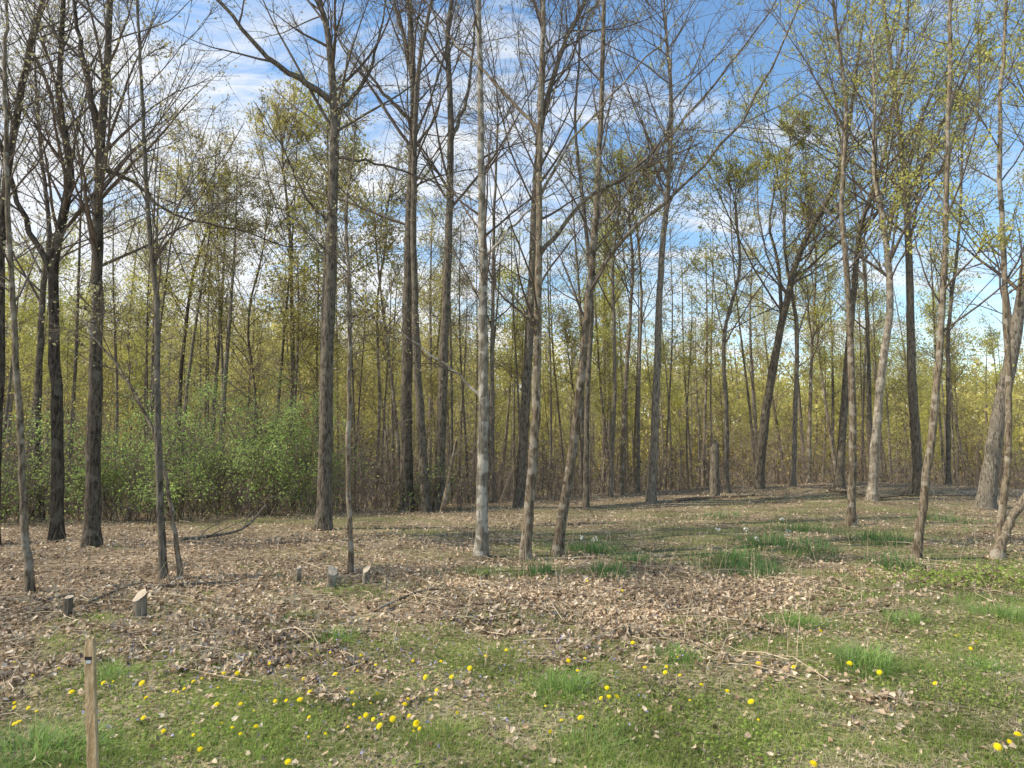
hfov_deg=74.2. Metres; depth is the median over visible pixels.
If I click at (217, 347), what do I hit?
woodland tree
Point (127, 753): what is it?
lawn grass
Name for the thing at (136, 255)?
woodland tree
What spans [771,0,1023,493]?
bare tree
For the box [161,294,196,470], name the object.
woodland tree
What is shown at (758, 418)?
woodland tree
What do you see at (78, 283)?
woodland tree
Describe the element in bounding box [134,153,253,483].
woodland tree
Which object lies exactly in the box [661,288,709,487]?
woodland tree
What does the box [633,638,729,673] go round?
grass tuft
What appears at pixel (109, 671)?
grass tuft
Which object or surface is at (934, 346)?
woodland tree
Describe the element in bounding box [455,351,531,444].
woodland tree
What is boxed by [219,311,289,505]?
woodland tree
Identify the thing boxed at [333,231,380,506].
woodland tree
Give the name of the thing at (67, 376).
woodland tree
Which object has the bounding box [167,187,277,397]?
woodland tree
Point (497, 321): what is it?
woodland tree
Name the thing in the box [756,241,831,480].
woodland tree
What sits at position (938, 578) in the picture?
leafy weeds
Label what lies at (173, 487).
green shrub
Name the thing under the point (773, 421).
woodland tree
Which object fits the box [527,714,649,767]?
grass tuft
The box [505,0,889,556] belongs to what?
bare tree
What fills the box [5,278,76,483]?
woodland tree
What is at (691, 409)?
woodland tree
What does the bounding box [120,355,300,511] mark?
green shrub
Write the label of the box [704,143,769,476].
woodland tree
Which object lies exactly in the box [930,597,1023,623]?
grass tuft
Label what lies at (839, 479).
bare tree
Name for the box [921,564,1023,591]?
leafy weeds
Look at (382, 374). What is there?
woodland tree
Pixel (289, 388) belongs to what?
woodland tree
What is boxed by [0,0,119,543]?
bare tree
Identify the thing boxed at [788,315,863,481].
woodland tree
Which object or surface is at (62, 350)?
woodland tree
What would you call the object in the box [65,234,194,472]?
woodland tree
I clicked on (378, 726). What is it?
dandelion
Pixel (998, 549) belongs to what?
bare tree
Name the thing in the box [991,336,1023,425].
woodland tree
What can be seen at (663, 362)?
woodland tree
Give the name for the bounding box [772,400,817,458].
woodland tree
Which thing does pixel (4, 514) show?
green shrub
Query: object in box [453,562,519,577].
grass tuft
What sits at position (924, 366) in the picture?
woodland tree
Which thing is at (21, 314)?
woodland tree
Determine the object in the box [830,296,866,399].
woodland tree
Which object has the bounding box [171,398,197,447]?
woodland tree
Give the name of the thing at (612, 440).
bare tree
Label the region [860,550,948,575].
bulb clump
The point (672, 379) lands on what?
woodland tree
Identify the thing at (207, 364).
woodland tree
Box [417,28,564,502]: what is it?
bare tree
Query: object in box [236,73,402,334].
woodland tree
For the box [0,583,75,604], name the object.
fallen branch
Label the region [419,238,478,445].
woodland tree
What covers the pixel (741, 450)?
woodland tree
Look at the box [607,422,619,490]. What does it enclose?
woodland tree
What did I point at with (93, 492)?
bare tree
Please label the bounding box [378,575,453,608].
fallen branch
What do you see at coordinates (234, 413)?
woodland tree
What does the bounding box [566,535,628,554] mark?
bulb clump
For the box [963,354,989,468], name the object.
woodland tree
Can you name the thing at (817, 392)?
woodland tree
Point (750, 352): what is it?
woodland tree
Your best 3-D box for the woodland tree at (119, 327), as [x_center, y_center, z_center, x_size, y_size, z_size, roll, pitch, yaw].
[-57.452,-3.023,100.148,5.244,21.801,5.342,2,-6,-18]
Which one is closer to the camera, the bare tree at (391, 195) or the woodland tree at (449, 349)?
the bare tree at (391, 195)
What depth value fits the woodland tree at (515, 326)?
24.45 m
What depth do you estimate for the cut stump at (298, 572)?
8.39 m
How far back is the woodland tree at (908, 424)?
66.81 m
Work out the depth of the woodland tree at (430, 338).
41.25 m
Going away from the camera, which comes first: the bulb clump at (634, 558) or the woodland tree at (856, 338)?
the bulb clump at (634, 558)
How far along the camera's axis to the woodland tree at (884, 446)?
58.56 m
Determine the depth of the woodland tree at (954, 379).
30.44 m
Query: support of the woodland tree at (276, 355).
on the ground at (760, 499)
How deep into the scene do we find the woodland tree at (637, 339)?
33.63 m
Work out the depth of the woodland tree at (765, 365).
47.11 m
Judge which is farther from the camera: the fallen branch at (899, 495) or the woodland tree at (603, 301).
the woodland tree at (603, 301)
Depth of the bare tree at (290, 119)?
24.64 m
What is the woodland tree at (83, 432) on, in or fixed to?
on the ground at (760, 499)
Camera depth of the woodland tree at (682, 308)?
36.87 m
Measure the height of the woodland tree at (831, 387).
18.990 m
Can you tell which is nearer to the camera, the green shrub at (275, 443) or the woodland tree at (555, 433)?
the green shrub at (275, 443)
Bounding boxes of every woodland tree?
[0,160,45,342]
[1,239,34,480]
[2,242,88,458]
[3,335,35,421]
[3,339,31,429]
[4,221,69,500]
[5,255,71,464]
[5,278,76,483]
[5,346,28,426]
[6,210,108,509]
[6,284,106,493]
[6,312,103,510]
[11,356,43,489]
[11,380,64,451]
[21,40,126,512]
[24,378,110,460]
[31,321,88,446]
[32,254,124,427]
[41,369,80,434]
[63,200,153,513]
[63,343,144,446]
[64,409,111,512]
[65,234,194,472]
[76,308,143,461]
[102,326,162,485]
[102,338,149,510]
[102,370,118,465]
[103,182,184,442]
[103,353,175,511]
[103,382,130,502]
[104,152,210,513]
[105,202,185,514]
[106,292,141,370]
[106,403,136,507]
[111,149,192,509]
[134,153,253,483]
[137,311,173,419]
[160,273,247,511]
[160,363,176,459]
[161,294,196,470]
[161,323,202,501]
[162,318,217,481]
[166,296,229,502]
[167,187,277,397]
[169,208,241,512]
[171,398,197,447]
[184,138,263,507]
[191,136,277,511]
[191,323,286,504]
[192,382,228,455]
[197,387,271,498]
[210,295,273,487]
[217,371,232,422]
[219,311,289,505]
[223,289,270,506]
[228,239,356,511]
[233,272,318,499]
[235,314,287,466]
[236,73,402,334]
[239,314,280,439]
[242,235,358,461]
[248,110,338,507]
[251,270,302,503]
[255,309,364,507]
[270,314,310,510]
[280,297,319,467]
[284,19,403,417]
[300,317,334,465]
[306,343,389,472]
[306,384,345,509]
[311,221,362,508]
[313,174,454,506]
[314,344,384,509]
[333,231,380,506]
[333,378,395,505]
[334,352,363,509]
[336,312,401,507]
[339,244,385,455]
[354,263,402,504]
[355,363,382,424]
[356,353,432,459]
[361,326,401,497]
[371,403,398,502]
[374,258,414,504]
[380,454,397,506]
[387,192,474,482]
[395,383,427,465]
[412,258,477,476]
[412,361,458,442]
[412,368,473,490]
[412,405,434,467]
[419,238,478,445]
[420,139,478,504]
[426,211,478,502]
[426,350,468,440]
[427,317,477,496]
[433,384,477,499]
[436,401,476,492]
[439,267,489,503]
[455,218,523,501]
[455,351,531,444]
[458,235,501,501]
[458,339,477,430]
[461,227,508,369]
[463,372,520,454]
[470,258,558,495]
[478,221,547,498]
[488,305,565,418]
[494,228,548,436]
[494,361,542,496]
[494,403,516,499]
[496,401,517,497]
[501,328,549,434]
[514,213,581,495]
[529,373,569,489]
[533,218,576,478]
[538,387,569,493]
[538,396,557,496]
[541,297,623,492]
[542,165,606,492]
[552,373,571,459]
[553,247,638,474]
[554,335,576,436]
[554,390,570,472]
[557,189,644,492]
[560,419,600,469]
[561,355,600,435]
[564,438,599,477]
[568,306,605,406]
[580,180,661,485]
[584,342,645,491]
[589,368,599,490]
[589,386,601,492]
[589,407,600,488]
[590,323,640,492]
[591,270,652,490]
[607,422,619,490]
[611,255,667,484]
[611,335,648,461]
[611,359,649,490]
[618,347,649,488]
[627,313,680,488]
[628,326,689,489]
[636,284,701,489]
[637,312,686,488]
[647,222,701,490]
[659,340,709,483]
[659,388,668,485]
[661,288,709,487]
[662,246,713,487]
[662,246,748,487]
[663,375,700,487]
[673,347,712,485]
[675,226,733,445]
[680,321,709,486]
[680,354,703,482]
[688,313,723,484]
[699,370,759,462]
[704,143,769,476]
[713,373,744,484]
[728,243,792,453]
[729,395,776,483]
[730,373,780,450]
[731,422,752,483]
[735,283,805,483]
[742,331,780,401]
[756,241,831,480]
[758,377,791,478]
[759,391,784,479]
[766,230,861,474]
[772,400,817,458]
[776,361,806,451]
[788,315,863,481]
[798,352,838,480]
[798,422,827,468]
[799,259,872,481]
[813,286,904,481]
[818,132,903,472]
[823,285,900,479]
[826,358,857,423]
[827,404,848,461]
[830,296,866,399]
[833,174,903,481]
[834,271,891,475]
[834,360,872,477]
[835,373,865,478]
[836,368,907,453]
[851,260,915,481]
[856,312,907,483]
[857,346,904,468]
[858,426,895,471]
[865,420,909,471]
[866,331,943,478]
[881,372,909,481]
[884,284,931,454]
[889,240,984,485]
[889,306,944,406]
[893,353,919,411]
[897,370,931,459]
[897,402,951,478]
[898,394,927,456]
[903,209,982,483]
[903,318,994,485]
[914,228,967,455]
[916,348,955,439]
[917,372,984,484]
[920,418,966,483]
[924,387,962,448]
[925,351,963,460]
[936,350,988,485]
[955,394,985,484]
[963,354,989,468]
[964,309,1023,479]
[966,397,1021,451]
[978,329,1023,432]
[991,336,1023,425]
[1002,402,1023,486]
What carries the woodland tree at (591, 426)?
on the ground at (760, 499)
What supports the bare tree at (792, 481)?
on the ground at (760, 499)
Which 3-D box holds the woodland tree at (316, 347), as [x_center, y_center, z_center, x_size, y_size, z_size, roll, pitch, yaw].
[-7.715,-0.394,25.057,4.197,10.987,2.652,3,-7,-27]
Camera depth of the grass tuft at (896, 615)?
6.45 m
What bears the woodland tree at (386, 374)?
on the ground at (760, 499)
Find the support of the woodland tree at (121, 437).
on the ground at (760, 499)
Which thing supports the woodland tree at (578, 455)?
on the ground at (760, 499)
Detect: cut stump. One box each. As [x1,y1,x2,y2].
[62,595,73,617]
[132,588,147,619]
[296,566,300,583]
[326,566,337,587]
[361,565,370,583]
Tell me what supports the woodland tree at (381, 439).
on the ground at (760, 499)
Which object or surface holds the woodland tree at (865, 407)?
on the ground at (760, 499)
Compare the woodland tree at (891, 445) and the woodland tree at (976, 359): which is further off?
the woodland tree at (976, 359)
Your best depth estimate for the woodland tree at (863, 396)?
33.21 m
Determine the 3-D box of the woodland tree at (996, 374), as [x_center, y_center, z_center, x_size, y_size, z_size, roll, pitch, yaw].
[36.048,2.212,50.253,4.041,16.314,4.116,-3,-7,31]
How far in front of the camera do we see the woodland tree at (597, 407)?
44.61 m
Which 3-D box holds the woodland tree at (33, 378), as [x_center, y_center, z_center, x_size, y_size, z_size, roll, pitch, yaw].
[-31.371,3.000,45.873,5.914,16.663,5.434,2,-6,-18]
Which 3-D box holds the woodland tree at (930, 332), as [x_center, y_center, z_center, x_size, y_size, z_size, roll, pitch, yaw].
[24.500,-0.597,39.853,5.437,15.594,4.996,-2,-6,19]
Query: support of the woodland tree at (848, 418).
on the ground at (760, 499)
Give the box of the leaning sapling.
[33,264,184,579]
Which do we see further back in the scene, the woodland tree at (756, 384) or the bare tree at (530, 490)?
the woodland tree at (756, 384)
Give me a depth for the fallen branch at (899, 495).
20.58 m
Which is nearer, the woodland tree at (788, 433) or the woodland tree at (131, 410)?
the woodland tree at (131, 410)
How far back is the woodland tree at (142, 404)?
36.60 m
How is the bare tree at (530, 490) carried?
on the ground at (760, 499)
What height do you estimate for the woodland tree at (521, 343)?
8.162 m
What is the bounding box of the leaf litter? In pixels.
[0,481,1023,767]
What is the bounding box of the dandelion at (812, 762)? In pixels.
[809,760,816,767]
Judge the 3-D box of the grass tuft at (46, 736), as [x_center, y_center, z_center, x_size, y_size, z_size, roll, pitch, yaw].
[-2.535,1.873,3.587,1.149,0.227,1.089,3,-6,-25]
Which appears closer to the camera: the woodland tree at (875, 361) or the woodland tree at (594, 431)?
the woodland tree at (875, 361)
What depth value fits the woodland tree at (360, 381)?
27.18 m
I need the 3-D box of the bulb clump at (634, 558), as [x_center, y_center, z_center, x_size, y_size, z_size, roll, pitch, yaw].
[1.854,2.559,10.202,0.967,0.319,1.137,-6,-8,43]
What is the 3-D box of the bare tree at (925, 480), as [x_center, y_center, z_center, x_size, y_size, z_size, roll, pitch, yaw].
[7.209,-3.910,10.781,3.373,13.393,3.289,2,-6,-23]
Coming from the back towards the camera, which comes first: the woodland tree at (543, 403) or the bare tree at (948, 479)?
the woodland tree at (543, 403)
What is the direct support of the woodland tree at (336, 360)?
on the ground at (760, 499)
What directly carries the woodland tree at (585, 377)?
on the ground at (760, 499)
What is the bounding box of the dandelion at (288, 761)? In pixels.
[284,759,290,767]
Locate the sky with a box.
[0,0,1023,422]
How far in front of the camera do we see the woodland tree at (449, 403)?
42.61 m
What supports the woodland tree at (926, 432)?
on the ground at (760, 499)
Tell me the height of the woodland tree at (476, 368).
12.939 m
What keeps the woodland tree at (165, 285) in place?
on the ground at (760, 499)
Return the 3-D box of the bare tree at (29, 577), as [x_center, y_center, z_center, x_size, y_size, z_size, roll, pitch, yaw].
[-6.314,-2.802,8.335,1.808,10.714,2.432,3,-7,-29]
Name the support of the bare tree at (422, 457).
on the ground at (760, 499)
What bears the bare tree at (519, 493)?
on the ground at (760, 499)
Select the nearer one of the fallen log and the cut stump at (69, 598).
the cut stump at (69, 598)
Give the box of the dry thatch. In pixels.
[0,530,1023,767]
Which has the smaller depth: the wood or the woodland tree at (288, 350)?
the woodland tree at (288, 350)
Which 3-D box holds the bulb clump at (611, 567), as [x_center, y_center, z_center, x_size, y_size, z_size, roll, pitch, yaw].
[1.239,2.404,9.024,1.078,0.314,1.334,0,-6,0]
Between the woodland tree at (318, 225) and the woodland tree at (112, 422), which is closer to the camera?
the woodland tree at (318, 225)
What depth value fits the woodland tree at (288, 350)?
48.15 m
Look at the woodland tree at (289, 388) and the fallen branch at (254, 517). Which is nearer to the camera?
the fallen branch at (254, 517)
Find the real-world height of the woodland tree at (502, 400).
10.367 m
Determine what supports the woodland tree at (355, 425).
on the ground at (760, 499)
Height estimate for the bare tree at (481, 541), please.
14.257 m
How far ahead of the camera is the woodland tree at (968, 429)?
75.65 m
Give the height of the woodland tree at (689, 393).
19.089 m
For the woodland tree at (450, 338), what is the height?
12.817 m
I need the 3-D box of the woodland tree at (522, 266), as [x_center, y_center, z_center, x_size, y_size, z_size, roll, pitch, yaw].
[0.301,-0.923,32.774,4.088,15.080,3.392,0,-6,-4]
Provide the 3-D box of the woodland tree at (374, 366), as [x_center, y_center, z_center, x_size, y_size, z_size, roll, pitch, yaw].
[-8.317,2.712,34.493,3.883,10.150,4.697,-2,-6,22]
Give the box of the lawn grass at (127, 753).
[0,560,1023,767]
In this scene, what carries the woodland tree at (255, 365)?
on the ground at (760, 499)
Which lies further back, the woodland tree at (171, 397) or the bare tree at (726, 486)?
the woodland tree at (171, 397)
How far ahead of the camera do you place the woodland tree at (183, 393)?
32.28 m
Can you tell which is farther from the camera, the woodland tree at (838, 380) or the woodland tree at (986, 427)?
the woodland tree at (838, 380)
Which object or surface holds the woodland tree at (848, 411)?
on the ground at (760, 499)
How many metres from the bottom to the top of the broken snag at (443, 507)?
2.282 m
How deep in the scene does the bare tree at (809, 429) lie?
27.41 m
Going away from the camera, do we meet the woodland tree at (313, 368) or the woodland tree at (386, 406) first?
the woodland tree at (313, 368)
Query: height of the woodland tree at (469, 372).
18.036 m
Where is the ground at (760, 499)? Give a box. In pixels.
[0,365,1023,767]
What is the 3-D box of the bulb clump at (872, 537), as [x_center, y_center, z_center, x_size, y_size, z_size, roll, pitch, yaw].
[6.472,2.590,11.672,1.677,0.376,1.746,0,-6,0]
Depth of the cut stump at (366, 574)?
8.42 m
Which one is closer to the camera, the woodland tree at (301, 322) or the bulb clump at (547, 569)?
the bulb clump at (547, 569)
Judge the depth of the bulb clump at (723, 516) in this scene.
17.17 m
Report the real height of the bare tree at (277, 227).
14.513 m
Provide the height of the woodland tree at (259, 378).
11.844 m
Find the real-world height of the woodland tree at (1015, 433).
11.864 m
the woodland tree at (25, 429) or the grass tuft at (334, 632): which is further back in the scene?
the woodland tree at (25, 429)
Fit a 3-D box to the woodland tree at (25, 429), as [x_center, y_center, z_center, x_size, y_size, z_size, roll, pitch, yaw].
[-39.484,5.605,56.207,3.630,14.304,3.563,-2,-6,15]
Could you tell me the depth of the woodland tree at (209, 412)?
67.44 m
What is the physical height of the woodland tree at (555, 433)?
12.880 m
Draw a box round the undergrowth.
[0,345,1023,523]
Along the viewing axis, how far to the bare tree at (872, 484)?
20.27 m
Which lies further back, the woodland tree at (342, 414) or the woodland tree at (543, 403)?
the woodland tree at (543, 403)
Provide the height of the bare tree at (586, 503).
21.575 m
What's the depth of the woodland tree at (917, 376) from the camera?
35.07 m
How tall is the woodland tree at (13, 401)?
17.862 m
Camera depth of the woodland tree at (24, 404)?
72.42 m
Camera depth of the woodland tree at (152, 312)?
27.96 m
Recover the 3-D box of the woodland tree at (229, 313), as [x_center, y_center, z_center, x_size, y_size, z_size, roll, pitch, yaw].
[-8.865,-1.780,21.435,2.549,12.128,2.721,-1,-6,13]
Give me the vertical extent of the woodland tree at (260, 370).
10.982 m
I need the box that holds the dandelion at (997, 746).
[993,743,1001,755]
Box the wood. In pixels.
[4,266,1023,496]
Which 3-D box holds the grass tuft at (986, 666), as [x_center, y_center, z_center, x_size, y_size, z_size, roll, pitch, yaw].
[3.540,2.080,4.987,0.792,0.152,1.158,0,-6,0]
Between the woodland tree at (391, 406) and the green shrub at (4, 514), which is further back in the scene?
the woodland tree at (391, 406)
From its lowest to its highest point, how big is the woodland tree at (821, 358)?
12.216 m
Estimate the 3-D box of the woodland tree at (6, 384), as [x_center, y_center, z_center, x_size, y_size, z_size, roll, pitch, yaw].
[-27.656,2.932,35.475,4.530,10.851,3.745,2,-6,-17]
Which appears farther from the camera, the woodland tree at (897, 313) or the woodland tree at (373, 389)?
the woodland tree at (897, 313)
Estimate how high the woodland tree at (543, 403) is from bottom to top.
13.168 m
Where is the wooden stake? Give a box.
[84,638,98,767]
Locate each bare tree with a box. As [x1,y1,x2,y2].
[0,0,86,594]
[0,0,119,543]
[0,0,247,520]
[0,0,255,542]
[0,0,263,580]
[0,0,320,547]
[71,98,308,512]
[104,131,321,510]
[165,0,508,530]
[177,58,445,507]
[214,0,527,511]
[265,79,403,573]
[280,117,477,507]
[337,0,516,512]
[343,0,576,511]
[355,0,601,557]
[393,0,728,560]
[408,0,691,507]
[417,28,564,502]
[433,0,641,509]
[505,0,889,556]
[530,100,719,496]
[543,127,696,494]
[548,0,768,501]
[551,123,708,492]
[617,0,988,488]
[652,72,881,492]
[670,57,871,485]
[700,0,968,526]
[741,0,1023,501]
[749,143,900,483]
[762,0,1023,488]
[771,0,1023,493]
[814,0,1023,559]
[862,0,1023,541]
[863,24,1023,485]
[901,0,1023,509]
[989,286,1023,559]
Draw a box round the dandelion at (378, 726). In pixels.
[376,723,381,736]
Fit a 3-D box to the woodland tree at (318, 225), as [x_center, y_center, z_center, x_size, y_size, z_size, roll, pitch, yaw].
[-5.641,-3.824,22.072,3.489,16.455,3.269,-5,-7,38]
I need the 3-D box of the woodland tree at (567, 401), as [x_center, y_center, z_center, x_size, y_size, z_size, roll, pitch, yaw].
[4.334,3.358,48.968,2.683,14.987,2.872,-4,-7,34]
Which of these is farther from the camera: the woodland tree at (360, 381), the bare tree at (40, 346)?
the woodland tree at (360, 381)
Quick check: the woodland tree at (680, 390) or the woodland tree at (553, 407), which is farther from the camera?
the woodland tree at (680, 390)
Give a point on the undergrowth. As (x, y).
(364, 488)
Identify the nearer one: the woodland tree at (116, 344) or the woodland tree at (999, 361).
the woodland tree at (116, 344)
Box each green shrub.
[0,407,118,523]
[14,392,217,522]
[70,394,305,520]
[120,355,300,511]
[183,377,356,516]
[223,390,379,512]
[382,460,463,512]
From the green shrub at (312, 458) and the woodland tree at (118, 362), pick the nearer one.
the green shrub at (312, 458)
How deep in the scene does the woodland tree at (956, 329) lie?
44.28 m
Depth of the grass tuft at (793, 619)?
6.40 m
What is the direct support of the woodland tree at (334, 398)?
on the ground at (760, 499)
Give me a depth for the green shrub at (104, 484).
16.62 m
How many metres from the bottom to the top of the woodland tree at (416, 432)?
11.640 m
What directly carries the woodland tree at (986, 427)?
on the ground at (760, 499)
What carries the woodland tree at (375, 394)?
on the ground at (760, 499)
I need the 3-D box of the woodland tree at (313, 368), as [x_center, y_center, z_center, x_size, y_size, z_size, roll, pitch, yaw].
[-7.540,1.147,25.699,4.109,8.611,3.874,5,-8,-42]
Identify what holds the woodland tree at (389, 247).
on the ground at (760, 499)
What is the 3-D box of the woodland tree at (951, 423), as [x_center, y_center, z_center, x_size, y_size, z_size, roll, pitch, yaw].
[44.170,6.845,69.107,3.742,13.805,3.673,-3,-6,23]
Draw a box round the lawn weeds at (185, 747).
[4,529,1023,767]
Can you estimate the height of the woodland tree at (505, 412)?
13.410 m
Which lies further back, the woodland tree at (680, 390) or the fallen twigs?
the woodland tree at (680, 390)
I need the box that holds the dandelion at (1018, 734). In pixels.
[1014,732,1020,744]
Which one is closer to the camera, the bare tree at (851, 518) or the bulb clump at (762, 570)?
the bulb clump at (762, 570)
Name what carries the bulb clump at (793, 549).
on the ground at (760, 499)
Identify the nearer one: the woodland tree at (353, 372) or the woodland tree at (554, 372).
the woodland tree at (353, 372)
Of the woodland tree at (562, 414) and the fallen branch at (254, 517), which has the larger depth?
the woodland tree at (562, 414)
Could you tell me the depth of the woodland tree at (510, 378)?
31.72 m
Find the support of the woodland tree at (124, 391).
on the ground at (760, 499)
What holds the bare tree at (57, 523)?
on the ground at (760, 499)
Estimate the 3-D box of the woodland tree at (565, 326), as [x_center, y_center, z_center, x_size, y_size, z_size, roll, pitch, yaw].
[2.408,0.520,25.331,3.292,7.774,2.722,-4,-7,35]
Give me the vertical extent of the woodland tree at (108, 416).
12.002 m
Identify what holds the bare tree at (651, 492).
on the ground at (760, 499)
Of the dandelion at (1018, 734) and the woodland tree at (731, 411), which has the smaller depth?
the dandelion at (1018, 734)
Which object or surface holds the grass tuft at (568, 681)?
on the ground at (760, 499)
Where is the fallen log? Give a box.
[675,497,718,501]
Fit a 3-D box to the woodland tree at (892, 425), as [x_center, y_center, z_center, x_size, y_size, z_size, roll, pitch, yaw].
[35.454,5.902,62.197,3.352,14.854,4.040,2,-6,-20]
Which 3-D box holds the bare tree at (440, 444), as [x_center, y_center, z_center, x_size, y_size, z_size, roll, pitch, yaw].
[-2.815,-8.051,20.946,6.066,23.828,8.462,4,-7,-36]
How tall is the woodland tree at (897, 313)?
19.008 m
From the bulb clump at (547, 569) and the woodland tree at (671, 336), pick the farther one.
the woodland tree at (671, 336)
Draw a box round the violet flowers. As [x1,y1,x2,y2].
[57,582,683,753]
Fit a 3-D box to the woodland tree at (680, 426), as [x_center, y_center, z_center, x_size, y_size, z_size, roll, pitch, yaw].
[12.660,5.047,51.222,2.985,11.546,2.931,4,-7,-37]
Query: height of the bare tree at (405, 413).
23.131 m
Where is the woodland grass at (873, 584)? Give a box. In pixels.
[44,486,1023,602]
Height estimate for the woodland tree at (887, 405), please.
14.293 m
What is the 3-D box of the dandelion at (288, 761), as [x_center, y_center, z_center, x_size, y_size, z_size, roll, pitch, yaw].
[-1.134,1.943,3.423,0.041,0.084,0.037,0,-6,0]
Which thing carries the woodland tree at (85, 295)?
on the ground at (760, 499)
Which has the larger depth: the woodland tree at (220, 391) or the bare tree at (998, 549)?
the woodland tree at (220, 391)
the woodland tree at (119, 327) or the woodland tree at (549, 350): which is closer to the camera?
the woodland tree at (549, 350)
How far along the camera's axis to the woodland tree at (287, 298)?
24.30 m
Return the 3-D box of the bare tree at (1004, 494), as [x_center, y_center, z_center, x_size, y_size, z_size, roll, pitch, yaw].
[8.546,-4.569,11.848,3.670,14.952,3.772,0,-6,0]
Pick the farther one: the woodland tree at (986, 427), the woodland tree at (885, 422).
the woodland tree at (986, 427)
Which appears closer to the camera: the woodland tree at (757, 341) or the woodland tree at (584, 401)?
the woodland tree at (584, 401)
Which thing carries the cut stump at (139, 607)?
on the ground at (760, 499)
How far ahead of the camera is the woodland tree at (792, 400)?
48.81 m
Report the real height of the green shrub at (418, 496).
2.036 m
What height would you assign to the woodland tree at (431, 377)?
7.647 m
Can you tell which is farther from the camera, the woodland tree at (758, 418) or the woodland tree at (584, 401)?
the woodland tree at (584, 401)
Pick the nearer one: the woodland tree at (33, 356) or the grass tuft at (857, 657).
the grass tuft at (857, 657)
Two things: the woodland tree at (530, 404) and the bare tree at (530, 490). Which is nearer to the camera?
the bare tree at (530, 490)
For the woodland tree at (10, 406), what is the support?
on the ground at (760, 499)
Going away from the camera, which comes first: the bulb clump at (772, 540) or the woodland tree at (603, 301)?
the bulb clump at (772, 540)
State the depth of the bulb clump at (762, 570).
9.40 m
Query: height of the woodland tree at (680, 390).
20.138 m
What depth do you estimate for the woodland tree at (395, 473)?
48.89 m
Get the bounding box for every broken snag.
[440,438,458,512]
[710,439,719,496]
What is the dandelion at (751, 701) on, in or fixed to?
on the ground at (760, 499)
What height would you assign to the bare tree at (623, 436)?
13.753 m
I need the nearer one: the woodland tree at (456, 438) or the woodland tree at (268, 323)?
the woodland tree at (268, 323)
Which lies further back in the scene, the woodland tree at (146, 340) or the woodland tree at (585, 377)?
the woodland tree at (585, 377)
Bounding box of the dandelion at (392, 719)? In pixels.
[389,716,395,722]
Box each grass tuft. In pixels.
[0,703,146,767]
[63,656,157,685]
[277,608,316,619]
[302,621,366,645]
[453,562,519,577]
[503,659,617,710]
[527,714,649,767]
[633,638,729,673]
[738,603,860,636]
[795,635,951,684]
[865,606,944,630]
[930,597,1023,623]
[941,648,1023,673]
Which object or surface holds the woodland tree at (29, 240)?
on the ground at (760, 499)
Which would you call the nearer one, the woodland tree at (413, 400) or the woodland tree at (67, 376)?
the woodland tree at (67, 376)
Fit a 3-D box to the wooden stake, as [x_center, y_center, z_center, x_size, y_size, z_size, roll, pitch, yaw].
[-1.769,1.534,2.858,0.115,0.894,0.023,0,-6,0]
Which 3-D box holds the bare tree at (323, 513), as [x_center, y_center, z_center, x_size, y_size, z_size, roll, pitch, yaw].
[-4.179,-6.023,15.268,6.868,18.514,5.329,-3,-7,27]
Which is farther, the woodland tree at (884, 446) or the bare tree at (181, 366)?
the woodland tree at (884, 446)
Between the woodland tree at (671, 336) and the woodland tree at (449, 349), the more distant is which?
the woodland tree at (449, 349)
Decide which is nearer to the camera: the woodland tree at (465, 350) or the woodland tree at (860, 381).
the woodland tree at (465, 350)
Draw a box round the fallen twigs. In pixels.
[0,483,1023,723]
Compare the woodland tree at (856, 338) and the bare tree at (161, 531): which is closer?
the bare tree at (161, 531)
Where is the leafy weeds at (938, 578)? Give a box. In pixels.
[866,562,1023,586]
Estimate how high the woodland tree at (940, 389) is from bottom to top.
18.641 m
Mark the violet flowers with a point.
(427, 721)
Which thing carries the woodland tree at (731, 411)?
on the ground at (760, 499)
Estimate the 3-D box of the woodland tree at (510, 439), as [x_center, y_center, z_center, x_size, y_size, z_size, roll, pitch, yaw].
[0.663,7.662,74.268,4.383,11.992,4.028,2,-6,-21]
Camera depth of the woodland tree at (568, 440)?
58.23 m
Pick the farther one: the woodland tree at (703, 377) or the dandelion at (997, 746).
the woodland tree at (703, 377)
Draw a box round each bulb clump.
[515,553,563,577]
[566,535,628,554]
[567,555,634,578]
[600,549,661,564]
[669,544,792,568]
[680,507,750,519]
[709,554,793,580]
[715,527,798,552]
[754,533,847,563]
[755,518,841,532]
[838,524,913,548]
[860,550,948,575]
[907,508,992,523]
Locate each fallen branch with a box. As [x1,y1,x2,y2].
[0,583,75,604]
[86,577,143,603]
[153,575,267,587]
[181,498,266,540]
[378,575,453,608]
[828,489,865,494]
[879,472,977,498]
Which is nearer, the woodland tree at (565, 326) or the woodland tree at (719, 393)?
the woodland tree at (565, 326)
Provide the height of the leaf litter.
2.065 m
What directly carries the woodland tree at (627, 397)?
on the ground at (760, 499)
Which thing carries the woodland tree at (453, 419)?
on the ground at (760, 499)
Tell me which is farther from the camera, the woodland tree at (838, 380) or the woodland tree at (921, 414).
the woodland tree at (838, 380)
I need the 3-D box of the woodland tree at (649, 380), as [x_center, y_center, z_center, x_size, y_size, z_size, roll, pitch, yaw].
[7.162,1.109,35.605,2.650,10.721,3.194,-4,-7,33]
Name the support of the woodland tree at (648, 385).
on the ground at (760, 499)
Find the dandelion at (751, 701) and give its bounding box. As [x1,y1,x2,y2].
[748,699,753,709]
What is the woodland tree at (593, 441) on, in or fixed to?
on the ground at (760, 499)
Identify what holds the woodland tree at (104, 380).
on the ground at (760, 499)

